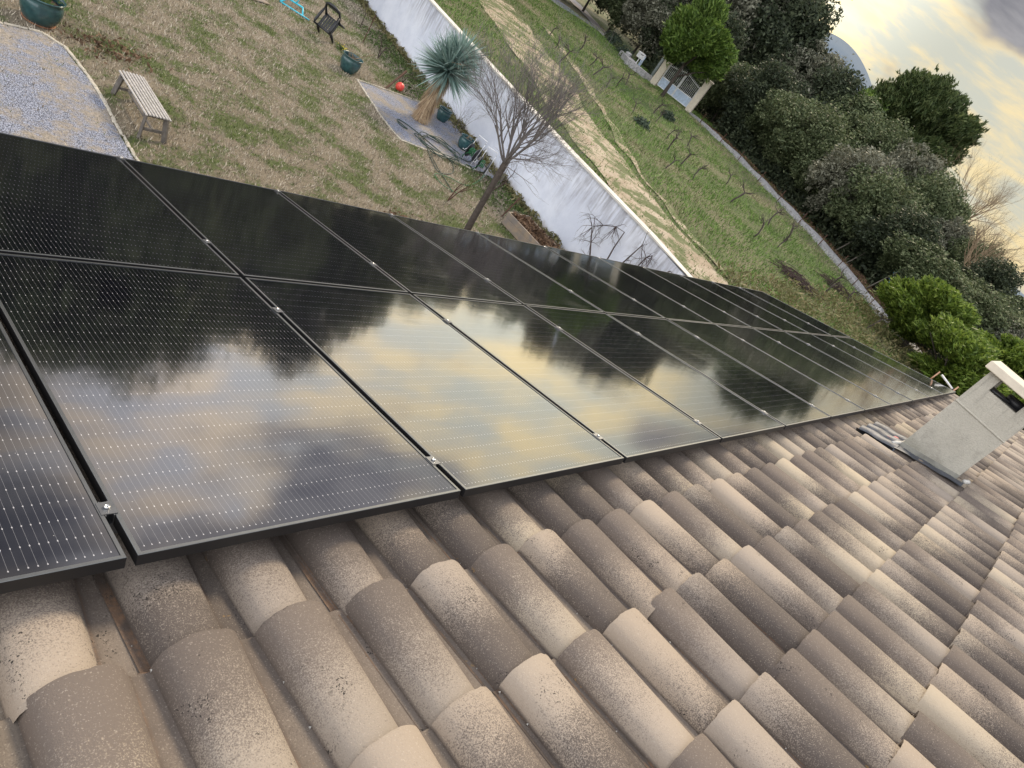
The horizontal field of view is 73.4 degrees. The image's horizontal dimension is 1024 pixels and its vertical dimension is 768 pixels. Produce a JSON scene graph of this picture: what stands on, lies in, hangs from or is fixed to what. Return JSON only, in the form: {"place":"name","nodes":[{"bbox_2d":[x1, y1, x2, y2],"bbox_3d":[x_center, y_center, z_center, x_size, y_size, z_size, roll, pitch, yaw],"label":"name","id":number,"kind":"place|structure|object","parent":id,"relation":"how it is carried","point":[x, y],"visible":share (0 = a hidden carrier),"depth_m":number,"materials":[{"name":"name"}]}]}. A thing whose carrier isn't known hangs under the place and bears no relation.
{"place":"outdoors","nodes":[
{"label":"outdoors","id":0,"kind":"place"},
{"bbox_2d":[0,0,542,240],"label":"garden ground","id":1,"kind":"structure","parent":0,"point":[197,131],"depth_m":14.86,"materials":[{"name":"plant"}]},
{"bbox_2d":[19,0,72,28],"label":"plant pot","id":2,"kind":"object","parent":1,"relation":"on","point":[45,14],"visible":1,"depth_m":11.72,"materials":[{"name":"teal ceramic"}]},
{"bbox_2d":[0,24,133,159],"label":"gravel terrace","id":3,"kind":"structure","parent":1,"relation":"on","point":[81,126],"depth_m":10.55,"materials":[{"name":"grey gravel"}]},
{"bbox_2d":[0,21,139,160],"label":"stone edging","id":4,"kind":"object","parent":1,"relation":"on","point":[95,86],"visible":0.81,"depth_m":11.38,"materials":[{"name":"beige stone"}]},
{"bbox_2d":[48,21,172,81],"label":"dead leaves","id":5,"kind":"object","parent":1,"relation":"on","point":[136,55],"visible":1,"depth_m":12.61,"materials":[{"name":"brown plant"}]},
{"bbox_2d":[110,70,171,143],"bbox_3d":[-6.141,-4.597,11.383,0.476,0.456,1.364,-4,49,-51],"label":"garden bench","id":6,"kind":"object","parent":1,"relation":"on","point":[141,86],"visible":1,"depth_m":11.27,"materials":[{"name":"grey wood"}]},
{"bbox_2d":[280,0,308,19],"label":"plastic toy","id":7,"kind":"object","parent":1,"relation":"on","point":[299,5],"visible":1,"depth_m":21.20,"materials":[{"name":"plastic"}]},
{"bbox_2d":[313,2,344,42],"bbox_3d":[-5.428,-10.858,20.579,0.642,1.071,0.863,35,29,-4],"label":"garden chair","id":8,"kind":"object","parent":1,"relation":"on","point":[333,27],"visible":1,"depth_m":20.50,"materials":[{"name":"brown wood"}]},
{"bbox_2d":[340,50,370,74],"bbox_3d":[-4.505,-9.265,19.587,0.709,0.786,0.606,-2,48,-49],"label":"plant pot","id":9,"kind":"object","parent":1,"relation":"on","point":[350,63],"visible":1,"depth_m":19.47,"materials":[{"name":"teal ceramic"}]},
{"bbox_2d":[356,79,470,168],"bbox_3d":[-3.075,-7.089,18.838,4.195,0.036,1.850,38,29,1],"label":"stone edging","id":10,"kind":"object","parent":1,"relation":"on","point":[387,124],"visible":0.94,"depth_m":18.63,"materials":[{"name":"stone"}]},
{"bbox_2d":[359,81,493,178],"bbox_3d":[-2.388,-7.376,20.016,3.700,0.001,4.100,-2,48,-49],"label":"gravel bed","id":11,"kind":"object","parent":1,"relation":"on","point":[392,108],"visible":0.61,"depth_m":19.84,"materials":[{"name":"grey gravel"}]},
{"bbox_2d":[397,119,470,164],"bbox_3d":[-2.171,-6.690,19.110,2.360,0.142,1.347,29,30,-16],"label":"garden hose","id":12,"kind":"object","parent":11,"relation":"on","point":[436,140],"visible":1,"depth_m":19.14,"materials":[{"name":"rubber"}]},
{"bbox_2d":[436,105,452,122],"bbox_3d":[-2.135,-8.371,21.362,0.444,0.382,0.444,-2,48,-49],"label":"plant pot","id":13,"kind":"object","parent":11,"relation":"on","point":[444,113],"visible":0.99,"depth_m":21.24,"materials":[{"name":"teal ceramic"}]},
{"bbox_2d":[407,25,491,124],"bbox_3d":[-1.879,-8.847,19.676,2.356,2.970,2.303,-2,48,-49],"label":"yucca","id":14,"kind":"object","parent":11,"relation":"on","point":[444,62],"visible":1,"depth_m":19.36,"materials":[{"name":"green plant"}]},
{"bbox_2d":[458,133,474,150],"bbox_3d":[-1.350,-7.244,20.434,0.454,0.552,0.454,-2,48,-49],"label":"plant pot","id":15,"kind":"object","parent":11,"relation":"on","point":[465,141],"visible":0.86,"depth_m":20.33,"materials":[{"name":"teal ceramic"}]},
{"bbox_2d":[452,96,495,134],"bbox_3d":[-1.360,-8.269,21.150,1.069,1.340,1.287,-2,48,-49],"label":"bare shrub","id":16,"kind":"object","parent":11,"relation":"on","point":[465,115],"visible":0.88,"depth_m":20.98,"materials":[{"name":"plant"}]},
{"bbox_2d":[462,135,486,164],"bbox_3d":[-1.135,-6.774,19.717,0.528,0.799,0.441,43,29,9],"label":"hose reel","id":17,"kind":"object","parent":11,"relation":"on","point":[470,149],"visible":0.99,"depth_m":19.68,"materials":[{"name":"green plastic"}]},
{"bbox_2d":[333,11,530,234],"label":"weeds","id":18,"kind":"object","parent":1,"relation":"on","point":[378,43],"visible":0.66,"depth_m":22.66,"materials":[{"name":"plant"}]},
{"bbox_2d":[356,0,564,249],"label":"weeds","id":19,"kind":"object","parent":1,"relation":"on","point":[380,26],"visible":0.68,"depth_m":21.94,"materials":[{"name":"plant"}]},
{"bbox_2d":[471,147,497,176],"bbox_3d":[-0.831,-6.319,19.401,0.528,0.799,0.441,35,29,-4],"label":"hose reel","id":20,"kind":"object","parent":1,"relation":"on","point":[479,163],"visible":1,"depth_m":19.37,"materials":[{"name":"green plastic"}]},
{"bbox_2d":[0,317,1023,767],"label":"house","id":21,"kind":"structure","parent":1,"relation":"on","point":[842,593],"depth_m":2.37,"materials":[{"name":"ceramic"}]},
{"bbox_2d":[117,156,741,288],"bbox_3d":[0.380,-1.586,8.100,0.060,0.086,14.008,38,25,33],"label":"mounting rail","id":22,"kind":"object","parent":21,"relation":"attached to","point":[122,159],"visible":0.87,"depth_m":5.46,"materials":[{"name":"metal"}]},
{"bbox_2d":[0,132,238,276],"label":"solar panel","id":23,"kind":"object","parent":22,"relation":"attached to","point":[57,201],"visible":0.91,"depth_m":3.58,"materials":[{"name":"black glass"}]},
{"bbox_2d":[124,158,407,293],"bbox_3d":[-1.656,-1.045,4.541,1.853,0.035,1.128,38,25,33],"label":"solar panel","id":24,"kind":"object","parent":22,"relation":"attached to","point":[251,231],"visible":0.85,"depth_m":4.41,"materials":[{"name":"black glass"}]},
{"bbox_2d":[280,190,521,304],"bbox_3d":[-0.906,-1.072,5.417,1.853,0.038,1.128,38,25,33],"label":"solar panel","id":25,"kind":"object","parent":22,"relation":"attached to","point":[407,258],"visible":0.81,"depth_m":5.31,"materials":[{"name":"black glass"}]},
{"bbox_2d":[394,215,603,312],"bbox_3d":[-0.154,-1.099,6.294,1.853,0.036,1.128,38,25,33],"label":"solar panel","id":26,"kind":"object","parent":22,"relation":"attached to","point":[517,279],"visible":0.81,"depth_m":6.20,"materials":[{"name":"black glass"}]},
{"bbox_2d":[480,233,664,318],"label":"solar panel","id":27,"kind":"object","parent":22,"relation":"attached to","point":[604,297],"visible":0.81,"depth_m":7.09,"materials":[{"name":"black glass"}]},
{"bbox_2d":[546,246,712,323],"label":"solar panel","id":28,"kind":"object","parent":22,"relation":"attached to","point":[662,305],"visible":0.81,"depth_m":7.98,"materials":[{"name":"black glass"}]},
{"bbox_2d":[601,258,750,327],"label":"solar panel","id":29,"kind":"object","parent":22,"relation":"attached to","point":[689,301],"visible":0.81,"depth_m":8.86,"materials":[{"name":"black glass"}]},
{"bbox_2d":[645,267,782,330],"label":"solar panel","id":30,"kind":"object","parent":22,"relation":"attached to","point":[723,304],"visible":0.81,"depth_m":9.75,"materials":[{"name":"black glass"}]},
{"bbox_2d":[682,275,808,333],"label":"solar panel","id":31,"kind":"object","parent":22,"relation":"attached to","point":[754,309],"visible":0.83,"depth_m":10.62,"materials":[{"name":"black glass"}]},
{"bbox_2d":[715,282,830,335],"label":"solar panel","id":32,"kind":"object","parent":22,"relation":"attached to","point":[780,313],"visible":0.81,"depth_m":11.51,"materials":[{"name":"black glass"}]},
{"bbox_2d":[741,287,849,337],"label":"solar panel","id":33,"kind":"object","parent":22,"relation":"attached to","point":[831,331],"visible":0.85,"depth_m":12.38,"materials":[{"name":"black glass"}]},
{"bbox_2d":[95,387,933,533],"bbox_3d":[2.683,0.219,6.182,0.060,0.086,14.008,38,25,33],"label":"mounting rail","id":34,"kind":"object","parent":21,"relation":"attached to","point":[108,510],"visible":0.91,"depth_m":1.80,"materials":[{"name":"metal"}]},
{"bbox_2d":[272,307,854,347],"bbox_3d":[1.841,-0.441,6.884,0.060,0.086,14.008,38,25,33],"label":"mounting rail","id":35,"kind":"object","parent":21,"relation":"attached to","point":[279,311],"visible":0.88,"depth_m":4.24,"materials":[{"name":"metal"}]},
{"bbox_2d":[0,322,126,593],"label":"solar panel","id":36,"kind":"object","parent":35,"relation":"attached to","point":[55,527],"visible":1,"depth_m":1.74,"materials":[{"name":"black glass"}]},
{"bbox_2d":[0,253,460,565],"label":"solar panel","id":37,"kind":"object","parent":35,"relation":"attached to","point":[193,412],"visible":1,"depth_m":2.41,"materials":[{"name":"black glass"}]},
{"bbox_2d":[245,277,623,496],"bbox_3d":[-0.423,-0.079,3.514,1.853,0.037,1.128,38,25,33],"label":"solar panel","id":38,"kind":"object","parent":35,"relation":"attached to","point":[470,416],"visible":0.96,"depth_m":3.35,"materials":[{"name":"black glass"}]},
{"bbox_2d":[413,294,720,462],"bbox_3d":[0.328,-0.106,4.391,1.853,0.035,1.128,38,25,33],"label":"solar panel","id":39,"kind":"object","parent":35,"relation":"attached to","point":[626,417],"visible":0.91,"depth_m":4.26,"materials":[{"name":"black glass"}]},
{"bbox_2d":[526,305,784,442],"bbox_3d":[1.079,-0.134,5.266,1.853,0.035,1.128,38,25,33],"label":"solar panel","id":40,"kind":"object","parent":35,"relation":"attached to","point":[721,412],"visible":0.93,"depth_m":5.16,"materials":[{"name":"black glass"}]},
{"bbox_2d":[607,314,830,429],"bbox_3d":[1.830,-0.160,6.143,1.853,0.036,1.128,38,25,33],"label":"solar panel","id":41,"kind":"object","parent":35,"relation":"attached to","point":[785,408],"visible":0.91,"depth_m":6.05,"materials":[{"name":"black glass"}]},
{"bbox_2d":[668,319,864,419],"bbox_3d":[2.581,-0.189,7.018,1.853,0.035,1.128,38,25,33],"label":"solar panel","id":42,"kind":"object","parent":35,"relation":"attached to","point":[832,404],"visible":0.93,"depth_m":6.93,"materials":[{"name":"black glass"}]},
{"bbox_2d":[716,324,890,412],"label":"solar panel","id":43,"kind":"object","parent":35,"relation":"attached to","point":[865,400],"visible":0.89,"depth_m":7.82,"materials":[{"name":"black glass"}]},
{"bbox_2d":[753,328,911,406],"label":"solar panel","id":44,"kind":"object","parent":35,"relation":"attached to","point":[893,398],"visible":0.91,"depth_m":8.71,"materials":[{"name":"black glass"}]},
{"bbox_2d":[785,331,928,402],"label":"solar panel","id":45,"kind":"object","parent":35,"relation":"attached to","point":[885,379],"visible":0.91,"depth_m":9.58,"materials":[{"name":"black glass"}]},
{"bbox_2d":[812,334,943,398],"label":"solar panel","id":46,"kind":"object","parent":35,"relation":"attached to","point":[921,387],"visible":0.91,"depth_m":10.48,"materials":[{"name":"black glass"}]},
{"bbox_2d":[833,336,955,395],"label":"solar panel","id":47,"kind":"object","parent":35,"relation":"attached to","point":[923,379],"visible":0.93,"depth_m":11.36,"materials":[{"name":"black glass"}]},
{"bbox_2d":[364,0,693,277],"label":"garden wall","id":48,"kind":"structure","parent":1,"relation":"on","point":[560,208],"depth_m":19.36,"materials":[{"name":"paint"}]},
{"bbox_2d":[501,211,560,248],"bbox_3d":[0.707,-3.636,17.523,0.930,0.552,2.050,-7,51,-52],"label":"planter box","id":49,"kind":"object","parent":1,"relation":"on","point":[523,228],"visible":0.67,"depth_m":17.47,"materials":[{"name":"beige concrete"}]},
{"bbox_2d":[449,0,637,230],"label":"bare tree","id":50,"kind":"object","parent":1,"relation":"on","point":[554,101],"visible":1,"depth_m":13.51,"materials":[{"name":"brown plant"}]},
{"bbox_2d":[571,207,626,258],"bbox_3d":[2.057,-3.751,17.674,0.687,2.127,1.642,-2,48,-49],"label":"climbing vine","id":51,"kind":"object","parent":1,"relation":"on","point":[614,230],"visible":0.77,"depth_m":17.71,"materials":[{"name":"plant"}]},
{"bbox_2d":[622,242,654,267],"bbox_3d":[2.962,-2.649,17.116,0.621,2.012,1.226,15,36,-35],"label":"climbing vine","id":52,"kind":"object","parent":1,"relation":"on","point":[651,256],"visible":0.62,"depth_m":16.86,"materials":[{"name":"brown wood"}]},
{"bbox_2d":[551,0,598,29],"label":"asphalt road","id":53,"kind":"structure","parent":0,"point":[565,6],"depth_m":51.77,"materials":[{"name":"asphalt"}]},
{"bbox_2d":[570,0,605,35],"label":"pale road","id":54,"kind":"structure","parent":0,"point":[585,12],"depth_m":58.26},
{"bbox_2d":[478,0,727,284],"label":"dirt track","id":55,"kind":"structure","parent":0,"point":[632,189],"depth_m":20.92,"materials":[{"name":"beige soil"}]},
{"bbox_2d":[434,0,1022,429],"bbox_3d":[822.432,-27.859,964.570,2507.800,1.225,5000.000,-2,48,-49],"label":"field","id":56,"kind":"structure","parent":0,"point":[599,18],"depth_m":29.07,"materials":[{"name":"green plant"}]},
{"bbox_2d":[582,0,614,13],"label":"evergreen oak","id":57,"kind":"object","parent":56,"relation":"on","point":[597,3],"visible":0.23,"depth_m":58.14,"materials":[{"name":"green plant"}]},
{"bbox_2d":[599,0,641,34],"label":"evergreen oak","id":58,"kind":"object","parent":56,"relation":"on","point":[615,14],"visible":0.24,"depth_m":53.20,"materials":[{"name":"green plant"}]},
{"bbox_2d":[618,50,652,80],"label":"wall","id":59,"kind":"structure","parent":56,"relation":"on","point":[630,62],"depth_m":45.44,"materials":[{"name":"grey stone"}]},
{"bbox_2d":[540,23,733,284],"bbox_3d":[4.617,-9.132,26.113,3.363,0.273,34.888,18,34,-32],"label":"worn strip","id":60,"kind":"object","parent":56,"relation":"on","point":[632,158],"visible":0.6,"depth_m":24.18,"materials":[{"name":"beige soil"}]},
{"bbox_2d":[631,114,649,130],"bbox_3d":[5.885,-11.802,30.983,0.996,0.536,1.045,-2,48,-49],"label":"field shrub","id":61,"kind":"object","parent":56,"relation":"on","point":[644,123],"visible":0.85,"depth_m":30.82,"materials":[{"name":"green plant"}]},
{"bbox_2d":[617,0,691,59],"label":"evergreen oak","id":62,"kind":"object","parent":56,"relation":"on","point":[635,20],"visible":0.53,"depth_m":50.02,"materials":[{"name":"green plant"}]},
{"bbox_2d":[660,109,675,122],"bbox_3d":[8.687,-14.833,37.980,1.014,0.548,0.986,30,30,-13],"label":"field shrub","id":63,"kind":"object","parent":56,"relation":"on","point":[669,115],"visible":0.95,"depth_m":37.88,"materials":[{"name":"green plant"}]},
{"bbox_2d":[650,59,713,111],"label":"gate","id":64,"kind":"structure","parent":56,"relation":"on","point":[659,79],"depth_m":44.66,"materials":[{"name":"beige concrete"}]},
{"bbox_2d":[638,0,731,80],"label":"evergreen oak","id":65,"kind":"object","parent":56,"relation":"on","point":[676,65],"visible":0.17,"depth_m":49.83,"materials":[{"name":"green plant"}]},
{"bbox_2d":[659,0,738,96],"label":"pine tree","id":66,"kind":"object","parent":56,"relation":"on","point":[696,39],"visible":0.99,"depth_m":40.51,"materials":[{"name":"green plant"}]},
{"bbox_2d":[681,0,748,82],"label":"evergreen oak","id":67,"kind":"object","parent":56,"relation":"on","point":[732,24],"visible":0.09,"depth_m":49.99,"materials":[{"name":"green plant"}]},
{"bbox_2d":[690,61,760,122],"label":"evergreen oak","id":68,"kind":"object","parent":56,"relation":"on","point":[715,92],"visible":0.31,"depth_m":46.47,"materials":[{"name":"green plant"}]},
{"bbox_2d":[725,0,789,59],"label":"evergreen oak","id":69,"kind":"object","parent":56,"relation":"on","point":[748,6],"visible":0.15,"depth_m":61.41,"materials":[{"name":"green plant"}]},
{"bbox_2d":[718,54,809,142],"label":"evergreen oak","id":70,"kind":"object","parent":56,"relation":"on","point":[776,75],"visible":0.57,"depth_m":43.58,"materials":[{"name":"green plant"}]},
{"bbox_2d":[726,0,821,66],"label":"evergreen oak","id":71,"kind":"object","parent":56,"relation":"on","point":[764,16],"visible":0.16,"depth_m":61.16,"materials":[{"name":"green plant"}]},
{"bbox_2d":[742,88,808,166],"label":"evergreen oak","id":72,"kind":"object","parent":56,"relation":"on","point":[754,123],"visible":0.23,"depth_m":42.38,"materials":[{"name":"green plant"}]},
{"bbox_2d":[734,0,852,81],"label":"evergreen oak","id":73,"kind":"object","parent":56,"relation":"on","point":[811,26],"visible":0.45,"depth_m":60.69,"materials":[{"name":"green plant"}]},
{"bbox_2d":[770,258,825,300],"bbox_3d":[9.837,-3.683,23.747,1.957,0.357,2.150,21,33,-27],"label":"brush pile","id":74,"kind":"object","parent":56,"relation":"on","point":[792,274],"visible":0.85,"depth_m":23.61,"materials":[{"name":"plant"}]},
{"bbox_2d":[690,112,921,352],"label":"wall","id":75,"kind":"structure","parent":56,"relation":"on","point":[848,274],"depth_m":34.96,"materials":[{"name":"grey concrete"}]},
{"bbox_2d":[762,37,853,95],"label":"evergreen oak","id":76,"kind":"object","parent":56,"relation":"on","point":[828,56],"visible":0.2,"depth_m":60.14,"materials":[{"name":"green plant"}]},
{"bbox_2d":[759,89,861,173],"bbox_3d":[17.369,-14.109,40.614,6.716,5.746,6.698,40,29,4],"label":"evergreen oak","id":77,"kind":"object","parent":56,"relation":"on","point":[802,113],"visible":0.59,"depth_m":39.00,"materials":[{"name":"green plant"}]},
{"bbox_2d":[703,121,927,354],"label":"leaf litter","id":78,"kind":"object","parent":56,"relation":"on","point":[857,274],"visible":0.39,"depth_m":36.02,"materials":[{"name":"brown plant"}]},
{"bbox_2d":[789,127,854,214],"bbox_3d":[17.655,-11.714,38.955,5.265,4.248,5.066,32,29,-10],"label":"evergreen oak","id":79,"kind":"object","parent":56,"relation":"on","point":[819,151],"visible":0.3,"depth_m":38.14,"materials":[{"name":"green plant"}]},
{"bbox_2d":[636,46,1011,389],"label":"undergrowth","id":80,"kind":"object","parent":56,"relation":"on","point":[741,140],"visible":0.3,"depth_m":39.87,"materials":[{"name":"green plant"}]},
{"bbox_2d":[716,258,941,375],"bbox_3d":[12.274,-0.609,21.920,14.202,0.932,8.173,-2,48,-49],"label":"scrub","id":81,"kind":"object","parent":56,"relation":"on","point":[856,336],"visible":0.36,"depth_m":22.71,"materials":[{"name":"green plant"}]},
{"bbox_2d":[793,57,871,115],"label":"evergreen oak","id":82,"kind":"object","parent":56,"relation":"on","point":[841,80],"visible":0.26,"depth_m":58.18,"materials":[{"name":"green plant"}]},
{"bbox_2d":[814,266,860,305],"bbox_3d":[13.232,-3.998,27.996,2.274,0.346,1.850,38,29,0],"label":"brush pile","id":83,"kind":"object","parent":56,"relation":"on","point":[836,287],"visible":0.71,"depth_m":27.82,"materials":[{"name":"plant"}]},
{"bbox_2d":[802,142,901,223],"bbox_3d":[18.241,-10.455,36.928,5.641,5.263,5.203,37,29,-1],"label":"evergreen oak","id":84,"kind":"object","parent":56,"relation":"on","point":[840,162],"visible":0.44,"depth_m":35.90,"materials":[{"name":"green plant"}]},
{"bbox_2d":[813,87,891,149],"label":"evergreen oak","id":85,"kind":"object","parent":56,"relation":"on","point":[865,103],"visible":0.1,"depth_m":56.85,"materials":[{"name":"green plant"}]},
{"bbox_2d":[839,86,889,114],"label":"tree","id":86,"kind":"object","parent":56,"relation":"on","point":[871,92],"visible":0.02,"depth_m":59.38,"materials":[{"name":"green plant"}]},
{"bbox_2d":[837,109,922,166],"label":"evergreen oak","id":87,"kind":"object","parent":56,"relation":"on","point":[867,130],"visible":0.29,"depth_m":54.00,"materials":[{"name":"green plant"}]},
{"bbox_2d":[821,162,944,249],"bbox_3d":[18.498,-8.537,34.925,5.835,5.005,5.851,42,29,8],"label":"evergreen oak","id":88,"kind":"object","parent":56,"relation":"on","point":[882,191],"visible":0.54,"depth_m":34.05,"materials":[{"name":"green plant"}]},
{"bbox_2d":[848,202,946,277],"bbox_3d":[18.712,-6.507,33.118,4.395,4.329,5.031,-7,52,-52],"label":"evergreen oak","id":89,"kind":"object","parent":56,"relation":"on","point":[922,226],"visible":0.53,"depth_m":32.19,"materials":[{"name":"green plant"}]},
{"bbox_2d":[884,134,952,198],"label":"evergreen oak","id":90,"kind":"object","parent":56,"relation":"on","point":[932,161],"visible":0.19,"depth_m":52.32,"materials":[{"name":"green plant"}]},
{"bbox_2d":[863,63,988,172],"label":"umbrella pine","id":91,"kind":"object","parent":56,"relation":"on","point":[935,107],"visible":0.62,"depth_m":58.53,"materials":[{"name":"green plant"}]},
{"bbox_2d":[876,229,978,309],"bbox_3d":[18.830,-4.568,31.456,5.265,3.512,5.066,27,31,-19],"label":"evergreen oak","id":92,"kind":"object","parent":56,"relation":"on","point":[893,258],"visible":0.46,"depth_m":30.73,"materials":[{"name":"green plant"}]},
{"bbox_2d":[870,273,986,347],"bbox_3d":[15.626,-2.256,25.672,4.697,3.036,4.447,49,31,20],"label":"pine tree","id":93,"kind":"object","parent":56,"relation":"on","point":[907,300],"visible":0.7,"depth_m":24.71,"materials":[{"name":"green plant"}]},
{"bbox_2d":[898,165,977,234],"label":"evergreen oak","id":94,"kind":"object","parent":56,"relation":"on","point":[948,205],"visible":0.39,"depth_m":49.66,"materials":[{"name":"green plant"}]},
{"bbox_2d":[932,215,976,259],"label":"evergreen oak","id":95,"kind":"object","parent":56,"relation":"on","point":[964,229],"visible":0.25,"depth_m":47.94,"materials":[{"name":"green plant"}]},
{"bbox_2d":[906,311,1012,396],"bbox_3d":[14.852,-0.414,22.855,4.028,2.612,4.548,40,29,5],"label":"bush","id":96,"kind":"object","parent":56,"relation":"on","point":[963,349],"visible":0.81,"depth_m":21.82,"materials":[{"name":"green plant"}]},
{"bbox_2d":[944,235,1005,267],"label":"evergreen oak","id":97,"kind":"object","parent":56,"relation":"on","point":[960,250],"visible":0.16,"depth_m":46.39,"materials":[{"name":"green plant"}]},
{"bbox_2d":[939,128,1023,239],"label":"bare tree","id":98,"kind":"object","parent":56,"relation":"on","point":[988,202],"visible":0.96,"depth_m":56.03,"materials":[{"name":"brown plant"}]},
{"bbox_2d":[955,254,1023,312],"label":"evergreen oak","id":99,"kind":"object","parent":56,"relation":"on","point":[991,272],"visible":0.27,"depth_m":37.45,"materials":[{"name":"green plant"}]},
{"bbox_2d":[959,269,1023,340],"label":"evergreen oak","id":100,"kind":"object","parent":56,"relation":"on","point":[995,301],"visible":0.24,"depth_m":31.51,"materials":[{"name":"green plant"}]},
{"bbox_2d":[963,205,1023,269],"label":"bare tree","id":101,"kind":"object","parent":56,"relation":"on","point":[978,237],"visible":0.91,"depth_m":43.48,"materials":[{"name":"brown plant"}]},
{"bbox_2d":[976,328,1023,384],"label":"pine tree","id":102,"kind":"object","parent":56,"relation":"on","point":[1010,347],"visible":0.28,"depth_m":26.75,"materials":[{"name":"green plant"}]},
{"bbox_2d":[982,310,1023,341],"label":"evergreen oak","id":103,"kind":"object","parent":56,"relation":"on","point":[1014,334],"visible":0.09,"depth_m":31.32,"materials":[{"name":"green plant"}]},
{"bbox_2d":[816,33,1023,296],"bbox_3d":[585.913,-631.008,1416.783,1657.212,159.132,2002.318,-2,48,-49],"label":"mountain","id":104,"kind":"structure","parent":0,"point":[843,47],"depth_m":1131.38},
{"bbox_2d":[819,0,1023,293],"label":"sky","id":105,"kind":"structure","parent":0,"point":[980,43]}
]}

